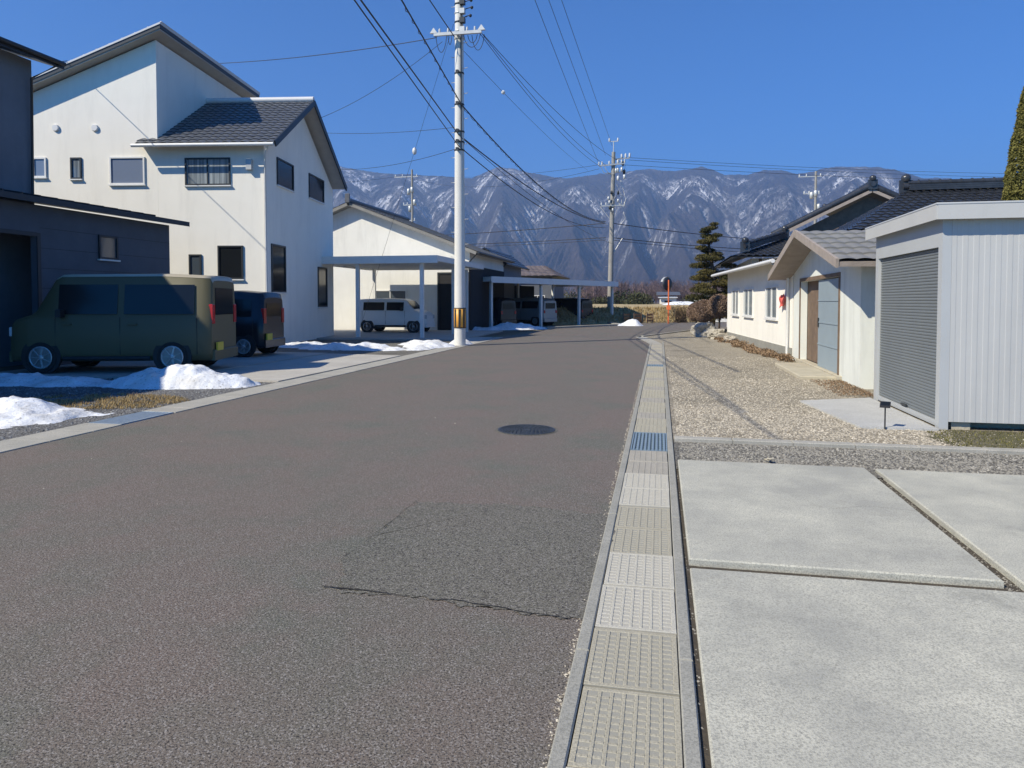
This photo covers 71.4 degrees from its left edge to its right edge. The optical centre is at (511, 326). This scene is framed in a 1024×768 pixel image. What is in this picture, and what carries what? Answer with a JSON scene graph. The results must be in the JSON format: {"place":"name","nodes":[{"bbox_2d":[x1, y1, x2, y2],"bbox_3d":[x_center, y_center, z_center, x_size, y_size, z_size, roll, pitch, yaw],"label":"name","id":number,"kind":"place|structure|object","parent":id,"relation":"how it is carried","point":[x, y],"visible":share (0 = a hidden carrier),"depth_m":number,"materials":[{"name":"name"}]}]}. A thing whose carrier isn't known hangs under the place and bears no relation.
{"place":"outdoors","nodes":[
{"label":"outdoors","id":0,"kind":"place"},
{"bbox_2d":[0,351,400,382],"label":"driveway","id":1,"kind":"structure","parent":0,"point":[257,366],"depth_m":16.14,"materials":[{"name":"concrete"}]},
{"bbox_2d":[9,274,237,373],"bbox_3d":[-8.178,-0.076,15.237,4.070,2.082,2.040,0,2,-4],"label":"parked van","id":2,"kind":"object","parent":1,"relation":"on","point":[161,321],"visible":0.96,"depth_m":14.43,"materials":[{"name":"green paint"}]},
{"bbox_2d":[234,291,284,356],"bbox_3d":[-8.149,-0.079,19.425,3.510,1.795,1.880,0,2,4],"label":"parked car","id":3,"kind":"object","parent":1,"relation":"on","point":[259,321],"visible":0.44,"depth_m":18.63,"materials":[{"name":"black paint"}]},
{"bbox_2d":[0,323,594,420],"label":"yard","id":4,"kind":"structure","parent":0,"point":[11,368],"depth_m":33.59,"materials":[{"name":"soil"}]},
{"bbox_2d":[0,36,189,366],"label":"dark house","id":5,"kind":"structure","parent":4,"relation":"on","point":[43,249],"depth_m":16.74,"materials":[{"name":"grey paint"}]},
{"bbox_2d":[97,235,120,261],"bbox_3d":[-10.123,-1.960,17.887,0.074,0.637,0.686,0,2,12],"label":"window","id":6,"kind":"structure","parent":5,"relation":"in","point":[108,248],"depth_m":17.88,"materials":[{"name":"glass"}]},
{"bbox_2d":[0,378,276,440],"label":"gravel","id":7,"kind":"structure","parent":4,"relation":"on","point":[22,429],"depth_m":11.22,"materials":[{"name":"grey gravel"}]},
{"bbox_2d":[0,396,112,428],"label":"snow pile","id":8,"kind":"object","parent":7,"relation":"on","point":[16,411],"visible":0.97,"depth_m":9.03,"materials":[{"name":"white snow"}]},
{"bbox_2d":[32,392,188,408],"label":"dry grass","id":9,"kind":"structure","parent":7,"relation":"on","point":[131,404],"depth_m":10.60,"materials":[{"name":"brown plant"}]},
{"bbox_2d":[0,364,260,389],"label":"snow pile","id":10,"kind":"object","parent":7,"relation":"on","point":[185,376],"visible":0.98,"depth_m":12.48,"materials":[{"name":"white snow"}]},
{"bbox_2d":[333,193,514,329],"bbox_3d":[-7.574,-3.502,41.454,13.933,7.115,9.120,0,2,12],"label":"white bungalow","id":11,"kind":"object","parent":4,"relation":"on","point":[361,228],"visible":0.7,"depth_m":37.30,"materials":[{"name":"beige paint"}]},
{"bbox_2d":[376,290,406,298],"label":"window","id":12,"kind":"structure","parent":11,"relation":"in","point":[400,294],"depth_m":37.20,"materials":[{"name":"glass"}]},
{"bbox_2d":[493,297,516,325],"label":"parked car","id":13,"kind":"object","parent":4,"relation":"on","point":[504,310],"visible":0.26,"depth_m":40.97,"materials":[{"name":"black paint"}]},
{"bbox_2d":[482,247,529,298],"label":"gabled house","id":14,"kind":"structure","parent":4,"relation":"on","point":[513,269],"depth_m":47.79,"materials":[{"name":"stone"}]},
{"bbox_2d":[473,322,546,329],"bbox_3d":[-0.304,-0.026,38.240,5.964,0.429,1.892,-1,2,-33],"label":"snow pile","id":15,"kind":"object","parent":4,"relation":"on","point":[511,326],"visible":0.9,"depth_m":37.89,"materials":[{"name":"snow"}]},
{"bbox_2d":[514,298,556,325],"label":"parked car","id":16,"kind":"object","parent":4,"relation":"on","point":[527,309],"visible":0.64,"depth_m":44.58,"materials":[{"name":"silver metal"}]},
{"bbox_2d":[483,276,618,326],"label":"carport","id":17,"kind":"object","parent":4,"relation":"on","point":[523,291],"visible":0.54,"depth_m":43.87,"materials":[{"name":"metal"}]},
{"bbox_2d":[543,298,592,322],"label":"parked car","id":18,"kind":"object","parent":4,"relation":"on","point":[586,306],"visible":0.18,"depth_m":47.83,"materials":[{"name":"black paint"}]},
{"bbox_2d":[256,339,450,355],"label":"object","id":19,"kind":"structure","parent":0,"point":[392,343],"depth_m":21.74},
{"bbox_2d":[32,21,346,342],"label":"white house","id":20,"kind":"structure","parent":19,"relation":"on","point":[164,120],"depth_m":23.41,"materials":[{"name":"paint"}]},
{"bbox_2d":[34,157,47,178],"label":"window","id":21,"kind":"structure","parent":20,"relation":"in","point":[40,165],"depth_m":23.50,"materials":[{"name":"glass"}]},
{"bbox_2d":[69,157,82,179],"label":"window","id":22,"kind":"structure","parent":20,"relation":"in","point":[75,162],"depth_m":23.42,"materials":[{"name":"glass"}]},
{"bbox_2d":[108,157,145,185],"bbox_3d":[-12.619,-5.084,23.330,1.240,0.942,0.074,0,2,3],"label":"window","id":23,"kind":"structure","parent":20,"relation":"in","point":[123,171],"depth_m":23.35,"materials":[{"name":"glass"}]},
{"bbox_2d":[188,254,201,274],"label":"window","id":24,"kind":"structure","parent":20,"relation":"in","point":[195,260],"depth_m":23.34,"materials":[{"name":"glass"}]},
{"bbox_2d":[184,157,231,186],"bbox_3d":[-9.922,-5.029,23.195,1.570,0.933,0.074,0,2,3],"label":"window","id":25,"kind":"structure","parent":20,"relation":"in","point":[215,171],"depth_m":23.21,"materials":[{"name":"glass"}]},
{"bbox_2d":[217,245,244,279],"bbox_3d":[-9.209,-2.072,23.264,0.905,1.134,0.074,0,2,3],"label":"window","id":26,"kind":"structure","parent":20,"relation":"in","point":[229,258],"depth_m":23.28,"materials":[{"name":"glass"}]},
{"bbox_2d":[271,243,287,293],"bbox_3d":[-7.959,-1.957,24.367,0.074,1.655,1.327,0,2,3],"label":"window","id":27,"kind":"structure","parent":20,"relation":"in","point":[278,252],"depth_m":24.36,"materials":[{"name":"glass"}]},
{"bbox_2d":[276,157,294,192],"bbox_3d":[-7.927,-5.299,24.980,0.074,0.975,1.619,0,2,3],"label":"window","id":28,"kind":"structure","parent":20,"relation":"in","point":[285,170],"depth_m":24.92,"materials":[{"name":"glass"}]},
{"bbox_2d":[308,173,324,204],"bbox_3d":[-7.758,-5.457,28.340,0.074,0.975,1.859,0,2,3],"label":"window","id":29,"kind":"structure","parent":20,"relation":"in","point":[316,185],"depth_m":28.34,"materials":[{"name":"glass"}]},
{"bbox_2d":[317,267,328,307],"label":"window","id":30,"kind":"structure","parent":20,"relation":"in","point":[322,272],"depth_m":29.12,"materials":[{"name":"glass"}]},
{"bbox_2d":[278,341,410,350],"bbox_3d":[-5.503,0.603,22.854,5.674,0.243,2.316,0,2,12],"label":"snow pile","id":31,"kind":"object","parent":19,"relation":"on","point":[336,346],"visible":0.87,"depth_m":22.20,"materials":[{"name":"snow"}]},
{"bbox_2d":[398,339,472,350],"bbox_3d":[-2.496,0.569,23.701,2.795,0.253,4.042,0,2,-8],"label":"snow pile","id":32,"kind":"object","parent":19,"relation":"on","point":[417,345],"visible":0.84,"depth_m":23.27,"materials":[{"name":"snow"}]},
{"bbox_2d":[0,322,726,767],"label":"road","id":33,"kind":"structure","parent":0,"point":[188,608],"depth_m":3.93,"materials":[{"name":"grey asphalt"}]},
{"bbox_2d":[43,380,640,767],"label":"road grit","id":34,"kind":"object","parent":33,"relation":"on","point":[559,700],"visible":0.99,"depth_m":3.11,"materials":[{"name":"beige stone"}]},
{"bbox_2d":[340,502,614,619],"bbox_3d":[-0.172,1.345,4.373,1.554,0.001,1.830,0,2,12],"label":"road patch","id":35,"kind":"object","parent":33,"relation":"on","point":[535,560],"visible":1,"depth_m":4.17,"materials":[{"name":"grey asphalt"}]},
{"bbox_2d":[498,424,554,434],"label":"manhole cover","id":36,"kind":"object","parent":33,"relation":"on","point":[525,429],"visible":0.96,"depth_m":8.30,"materials":[{"name":"metal"}]},
{"bbox_2d":[545,323,619,328],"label":"kerb","id":37,"kind":"structure","parent":33,"relation":"on","point":[579,326],"depth_m":41.71,"materials":[{"name":"concrete"}]},
{"bbox_2d":[547,342,702,767],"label":"drain channel","id":38,"kind":"object","parent":33,"relation":"on","point":[562,744],"visible":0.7,"depth_m":3.19,"materials":[{"name":"concrete"}]},
{"bbox_2d":[567,686,682,767],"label":"drain cover","id":39,"kind":"object","parent":38,"relation":"on","point":[614,728],"visible":1,"depth_m":2.48,"materials":[{"name":"concrete"}]},
{"bbox_2d":[584,628,679,696],"bbox_3d":[0.508,1.424,2.988,0.366,0.070,0.488,0,2,12],"label":"drain cover","id":40,"kind":"object","parent":38,"relation":"on","point":[635,661],"visible":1,"depth_m":2.95,"materials":[{"name":"concrete"}]},
{"bbox_2d":[595,584,676,634],"bbox_3d":[0.610,1.404,3.478,0.366,0.070,0.488,1,2,11],"label":"drain cover","id":41,"kind":"object","parent":38,"relation":"on","point":[641,609],"visible":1,"depth_m":3.44,"materials":[{"name":"concrete"}]},
{"bbox_2d":[604,552,674,595],"bbox_3d":[0.713,1.386,3.966,0.366,0.070,0.488,0,2,12],"label":"drain cover","id":42,"kind":"object","parent":38,"relation":"on","point":[641,570],"visible":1,"depth_m":3.94,"materials":[{"name":"concrete"}]},
{"bbox_2d":[609,527,671,555],"bbox_3d":[0.811,1.376,4.457,0.366,0.070,0.488,0,2,12],"label":"drain cover","id":43,"kind":"object","parent":38,"relation":"on","point":[643,541],"visible":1,"depth_m":4.44,"materials":[{"name":"concrete"}]},
{"bbox_2d":[615,506,670,529],"bbox_3d":[0.913,1.359,4.946,0.366,0.070,0.488,0,2,12],"label":"drain cover","id":44,"kind":"object","parent":38,"relation":"on","point":[644,518],"visible":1,"depth_m":4.92,"materials":[{"name":"concrete"}]},
{"bbox_2d":[619,487,669,508],"bbox_3d":[1.015,1.333,5.435,0.366,0.070,0.488,0,2,12],"label":"drain cover","id":45,"kind":"object","parent":38,"relation":"on","point":[645,497],"visible":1,"depth_m":5.39,"materials":[{"name":"concrete"}]},
{"bbox_2d":[623,473,668,489],"bbox_3d":[1.116,1.318,5.924,0.366,0.070,0.488,1,2,11],"label":"drain cover","id":46,"kind":"object","parent":38,"relation":"on","point":[648,481],"visible":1,"depth_m":5.91,"materials":[{"name":"concrete"}]},
{"bbox_2d":[626,461,668,478],"bbox_3d":[1.221,1.306,6.413,0.366,0.072,0.488,0,2,12],"label":"drain cover","id":47,"kind":"object","parent":38,"relation":"on","point":[660,468],"visible":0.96,"depth_m":6.38,"materials":[{"name":"concrete"}]},
{"bbox_2d":[628,450,667,462],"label":"drain cover","id":48,"kind":"object","parent":38,"relation":"on","point":[647,456],"visible":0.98,"depth_m":6.87,"materials":[{"name":"concrete"}]},
{"bbox_2d":[630,432,667,454],"bbox_3d":[1.476,1.247,7.642,0.368,0.040,0.990,0,2,12],"label":"drain grating","id":49,"kind":"object","parent":38,"relation":"on","point":[645,441],"visible":0.9,"depth_m":7.61,"materials":[{"name":"metal"}]},
{"bbox_2d":[634,425,666,432],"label":"drain cover","id":50,"kind":"object","parent":38,"relation":"on","point":[650,428],"visible":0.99,"depth_m":8.37,"materials":[{"name":"concrete"}]},
{"bbox_2d":[636,418,665,425],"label":"drain cover","id":51,"kind":"object","parent":38,"relation":"on","point":[650,421],"visible":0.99,"depth_m":8.87,"materials":[{"name":"concrete"}]},
{"bbox_2d":[637,412,665,418],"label":"drain cover","id":52,"kind":"object","parent":38,"relation":"on","point":[651,415],"visible":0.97,"depth_m":9.34,"materials":[{"name":"concrete"}]},
{"bbox_2d":[638,407,664,412],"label":"drain cover","id":53,"kind":"object","parent":38,"relation":"on","point":[652,409],"visible":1,"depth_m":9.85,"materials":[{"name":"concrete"}]},
{"bbox_2d":[661,277,671,323],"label":"traffic mirror","id":54,"kind":"object","parent":33,"relation":"on","point":[667,283],"visible":1,"depth_m":48.46,"materials":[{"name":"orange paint"}]},
{"bbox_2d":[317,329,502,340],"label":"carport floor","id":55,"kind":"structure","parent":0,"point":[350,334],"depth_m":30.56,"materials":[{"name":"concrete"}]},
{"bbox_2d":[360,298,434,332],"bbox_3d":[-5.567,-0.526,34.120,3.510,1.655,1.820,0,2,12],"label":"parked van","id":56,"kind":"object","parent":55,"relation":"on","point":[380,314],"visible":0.93,"depth_m":33.45,"materials":[{"name":"white paint"}]},
{"bbox_2d":[322,255,483,337],"bbox_3d":[-5.148,-1.294,32.400,6.083,3.330,7.561,0,2,12],"label":"carport","id":57,"kind":"object","parent":55,"relation":"on","point":[421,263],"visible":0.7,"depth_m":29.08,"materials":[{"name":"metal"}]},
{"bbox_2d":[0,0,1023,178],"label":"sky","id":58,"kind":"structure","parent":0,"point":[933,87],"materials":[{"name":"blue"}]},
{"bbox_2d":[521,266,569,297],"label":"building","id":59,"kind":"structure","parent":0,"point":[545,272],"depth_m":57.06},
{"bbox_2d":[553,305,698,324],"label":"field bank","id":60,"kind":"structure","parent":0,"point":[568,322],"depth_m":49.20,"materials":[{"name":"brown plant"}]},
{"bbox_2d":[669,302,689,322],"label":"dead shrub","id":61,"kind":"object","parent":60,"relation":"on","point":[679,318],"visible":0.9,"depth_m":50.68,"materials":[{"name":"brown plant"}]},
{"bbox_2d":[332,166,949,301],"bbox_3d":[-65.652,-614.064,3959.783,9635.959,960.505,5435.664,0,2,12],"label":"mountain range","id":62,"kind":"structure","parent":0,"point":[749,206],"depth_m":4000.25,"materials":[{"name":"grey stone"}]},
{"bbox_2d":[593,304,688,307],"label":"raised field","id":63,"kind":"structure","parent":0,"point":[633,305],"depth_m":80.39,"materials":[{"name":"brown plant"}]},
{"bbox_2d":[598,138,630,306],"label":"utility pole","id":64,"kind":"object","parent":63,"relation":"on","point":[611,202],"visible":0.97,"depth_m":50.63,"materials":[{"name":"concrete"}]},
{"bbox_2d":[798,171,821,223],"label":"utility pole","id":65,"kind":"object","parent":63,"relation":"on","point":[814,195],"visible":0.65,"depth_m":83.41,"materials":[{"name":"concrete"}]},
{"bbox_2d":[485,302,878,767],"bbox_3d":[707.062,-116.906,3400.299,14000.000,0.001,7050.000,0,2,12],"label":"ground","id":66,"kind":"structure","parent":0,"point":[522,332],"depth_m":30.80,"materials":[{"name":"soil"}]},
{"bbox_2d":[0,337,503,452],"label":"kerb strip","id":67,"kind":"object","parent":66,"relation":"on","point":[12,444],"visible":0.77,"depth_m":10.62,"materials":[{"name":"concrete"}]},
{"bbox_2d":[89,411,172,424],"bbox_3d":[-4.886,1.189,9.172,0.460,0.040,0.960,0,2,12],"label":"drain grating","id":68,"kind":"object","parent":67,"relation":"in","point":[133,417],"visible":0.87,"depth_m":9.16,"materials":[{"name":"metal"}]},
{"bbox_2d":[394,169,417,221],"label":"utility pole","id":69,"kind":"object","parent":66,"relation":"on","point":[411,191],"visible":0.58,"depth_m":91.37,"materials":[{"name":"concrete"}]},
{"bbox_2d":[430,0,484,345],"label":"utility pole","id":70,"kind":"object","parent":66,"relation":"on","point":[460,31],"visible":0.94,"depth_m":23.95,"materials":[{"name":"concrete"}]},
{"bbox_2d":[220,37,436,63],"bbox_3d":[-7.810,-10.413,27.062,12.557,1.366,0.026,1,2,32],"label":"overhead cable","id":71,"kind":"object","parent":70,"relation":"attached to","point":[330,53],"visible":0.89,"depth_m":26.36,"materials":[{"name":"rubber"}]},
{"bbox_2d":[354,0,458,145],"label":"overhead cable","id":72,"kind":"object","parent":70,"relation":"attached to","point":[400,64],"visible":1,"depth_m":15.04,"materials":[{"name":"rubber"}]},
{"bbox_2d":[360,0,458,134],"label":"overhead cable","id":73,"kind":"object","parent":70,"relation":"attached to","point":[368,10],"visible":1,"depth_m":16.08,"materials":[{"name":"rubber"}]},
{"bbox_2d":[401,0,462,105],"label":"overhead cable","id":74,"kind":"object","parent":70,"relation":"attached to","point":[420,33],"visible":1,"depth_m":18.50,"materials":[{"name":"rubber"}]},
{"bbox_2d":[459,134,602,222],"bbox_3d":[2.422,-6.598,37.143,0.044,0.602,28.001,1,2,18],"label":"overhead cable","id":75,"kind":"object","parent":70,"relation":"attached to","point":[520,181],"visible":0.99,"depth_m":30.16,"materials":[{"name":"rubber"}]},
{"bbox_2d":[461,105,605,221],"bbox_3d":[2.477,-7.130,37.124,0.078,1.495,27.970,1,2,17],"label":"overhead cable","id":76,"kind":"object","parent":70,"relation":"attached to","point":[537,184],"visible":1,"depth_m":30.38,"materials":[{"name":"rubber"}]},
{"bbox_2d":[564,287,720,303],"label":"evergreen thicket","id":77,"kind":"object","parent":66,"relation":"on","point":[638,298],"visible":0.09,"depth_m":122.41,"materials":[{"name":"plant"}]},
{"bbox_2d":[564,279,723,303],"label":"bare woods","id":78,"kind":"object","parent":66,"relation":"on","point":[622,287],"visible":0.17,"depth_m":184.56,"materials":[{"name":"plant"}]},
{"bbox_2d":[656,292,680,303],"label":"distant farmhouse","id":79,"kind":"object","parent":66,"relation":"on","point":[663,299],"visible":0.62,"depth_m":187.93,"materials":[{"name":"white paint"}]},
{"bbox_2d":[664,348,711,767],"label":"drain gap","id":80,"kind":"object","parent":66,"relation":"on","point":[706,757],"visible":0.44,"depth_m":3.09,"materials":[{"name":"soil"}]},
{"bbox_2d":[714,175,898,269],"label":"traditional house","id":81,"kind":"structure","parent":66,"relation":"on","point":[871,193],"depth_m":31.15,"materials":[{"name":"black tile"}]},
{"bbox_2d":[673,439,1023,477],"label":"gravel strip","id":82,"kind":"object","parent":66,"relation":"on","point":[677,450],"visible":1,"depth_m":6.80,"materials":[{"name":"grey gravel"}]},
{"bbox_2d":[678,442,1023,474],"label":"gravel stones","id":83,"kind":"object","parent":82,"relation":"on","point":[999,463],"visible":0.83,"depth_m":6.81,"materials":[{"name":"grey gravel"}]},
{"bbox_2d":[674,436,1023,454],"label":"edging kerb","id":84,"kind":"structure","parent":66,"relation":"on","point":[900,447],"depth_m":7.27,"materials":[{"name":"concrete"}]},
{"bbox_2d":[696,479,1023,592],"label":"slab bed","id":85,"kind":"object","parent":66,"relation":"on","point":[971,552],"visible":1,"depth_m":3.95,"materials":[{"name":"concrete"}]},
{"bbox_2d":[678,460,1003,588],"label":"concrete slab","id":86,"kind":"structure","parent":85,"relation":"on","point":[790,518],"depth_m":4.62,"materials":[{"name":"grey concrete"}]},
{"bbox_2d":[669,400,1018,749],"bbox_3d":[3.789,1.302,5.903,4.759,0.015,10.982,0,2,12],"label":"joint grit","id":87,"kind":"object","parent":85,"relation":"on","point":[694,630],"visible":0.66,"depth_m":3.96,"materials":[{"name":"grey stone"}]},
{"bbox_2d":[690,568,1023,767],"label":"concrete slab","id":88,"kind":"structure","parent":85,"relation":"on","point":[805,672],"depth_m":2.86,"materials":[{"name":"grey concrete"}]},
{"bbox_2d":[876,469,1023,590],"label":"concrete slab","id":89,"kind":"structure","parent":85,"relation":"on","point":[981,515],"depth_m":5.10,"materials":[{"name":"grey concrete"}]},
{"bbox_2d":[833,174,1021,230],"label":"tiled outbuilding","id":90,"kind":"structure","parent":66,"relation":"on","point":[913,195],"depth_m":21.58,"materials":[{"name":"black tile"}]},
{"bbox_2d":[646,331,1023,446],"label":"gravel","id":91,"kind":"structure","parent":0,"point":[686,344],"depth_m":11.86,"materials":[{"name":"beige gravel"}]},
{"bbox_2d":[692,299,714,322],"bbox_3d":[8.485,-0.403,31.505,1.061,1.615,1.063,0,2,12],"label":"round bush","id":92,"kind":"object","parent":91,"relation":"on","point":[700,313],"visible":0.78,"depth_m":31.20,"materials":[{"name":"brown plant"}]},
{"bbox_2d":[690,322,716,336],"bbox_3d":[8.221,0.163,30.350,0.970,0.646,0.970,2,3,44],"label":"boulder","id":93,"kind":"object","parent":91,"relation":"on","point":[700,329],"visible":0.71,"depth_m":30.05,"materials":[{"name":"stone"}]},
{"bbox_2d":[684,222,737,325],"bbox_3d":[10.218,-2.512,35.909,3.027,5.570,3.677,0,2,12],"label":"pine tree","id":94,"kind":"object","parent":91,"relation":"on","point":[708,269],"visible":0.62,"depth_m":35.72,"materials":[{"name":"green plant"}]},
{"bbox_2d":[706,294,727,328],"bbox_3d":[9.010,-0.503,31.008,1.100,1.850,1.107,0,2,12],"label":"round bush","id":95,"kind":"object","parent":91,"relation":"on","point":[719,309],"visible":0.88,"depth_m":30.67,"materials":[{"name":"brown plant"}]},
{"bbox_2d":[707,329,727,338],"bbox_3d":[8.207,0.321,28.415,0.698,0.438,0.698,0,2,-13],"label":"boulder","id":96,"kind":"object","parent":91,"relation":"on","point":[713,333],"visible":0.77,"depth_m":28.20,"materials":[{"name":"stone"}]},
{"bbox_2d":[711,256,793,355],"bbox_3d":[9.675,-0.945,23.259,4.716,3.270,10.800,0,2,8],"label":"white annex","id":97,"kind":"object","parent":91,"relation":"on","point":[758,316],"visible":0.3,"depth_m":22.10,"materials":[{"name":"paint"}]},
{"bbox_2d":[730,289,738,315],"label":"window","id":98,"kind":"structure","parent":97,"relation":"in","point":[735,293],"depth_m":26.56,"materials":[{"name":"metal"}]},
{"bbox_2d":[742,288,753,317],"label":"window","id":99,"kind":"structure","parent":97,"relation":"in","point":[748,293],"depth_m":24.07,"materials":[{"name":"metal"}]},
{"bbox_2d":[763,286,777,320],"bbox_3d":[7.517,-0.675,20.684,0.074,0.990,1.560,0,2,8],"label":"window","id":100,"kind":"structure","parent":97,"relation":"in","point":[771,292],"depth_m":20.66,"materials":[{"name":"metal"}]},
{"bbox_2d":[714,337,794,361],"bbox_3d":[7.456,0.605,23.096,0.584,0.256,11.073,0,2,7],"label":"dead ground cover","id":101,"kind":"object","parent":91,"relation":"on","point":[752,348],"visible":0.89,"depth_m":20.40,"materials":[{"name":"brown plant"}]},
{"bbox_2d":[768,230,875,388],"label":"storehouse","id":102,"kind":"structure","parent":91,"relation":"on","point":[833,272],"depth_m":13.94,"materials":[{"name":"white paint"}]},
{"bbox_2d":[807,279,825,362],"bbox_3d":[7.005,-0.136,16.389,0.030,1.930,1.840,0,2,12],"label":"inner door","id":103,"kind":"structure","parent":102,"relation":"in","point":[813,286],"depth_m":16.70,"materials":[{"name":"brown wood"}]},
{"bbox_2d":[817,278,837,372],"bbox_3d":[6.489,-0.038,14.582,0.065,1.860,1.952,0,2,12],"label":"door","id":104,"kind":"structure","parent":102,"relation":"in","point":[827,322],"depth_m":14.60,"materials":[{"name":"metal"}]},
{"bbox_2d":[810,379,873,396],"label":"leaf litter","id":105,"kind":"object","parent":91,"relation":"on","point":[847,385],"visible":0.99,"depth_m":11.97,"materials":[{"name":"brown plant"}]},
{"bbox_2d":[800,398,938,430],"bbox_3d":[4.662,1.174,9.675,1.109,0.080,2.750,0,2,12],"label":"shed pad","id":106,"kind":"object","parent":91,"relation":"on","point":[866,413],"visible":0.71,"depth_m":9.28,"materials":[{"name":"concrete"}]},
{"bbox_2d":[865,200,1023,429],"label":"storage shed","id":107,"kind":"structure","parent":106,"relation":"on","point":[949,324],"depth_m":8.26,"materials":[{"name":"metal"}]},
{"bbox_2d":[1001,86,1023,200],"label":"clipped conifer","id":108,"kind":"object","parent":91,"relation":"on","point":[1013,188],"visible":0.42,"depth_m":16.45,"materials":[{"name":"green plant"}]},
{"bbox_2d":[923,427,1023,448],"bbox_3d":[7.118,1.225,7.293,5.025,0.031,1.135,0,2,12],"label":"mossy grass","id":109,"kind":"structure","parent":0,"point":[984,437],"depth_m":7.74,"materials":[{"name":"green plant"}]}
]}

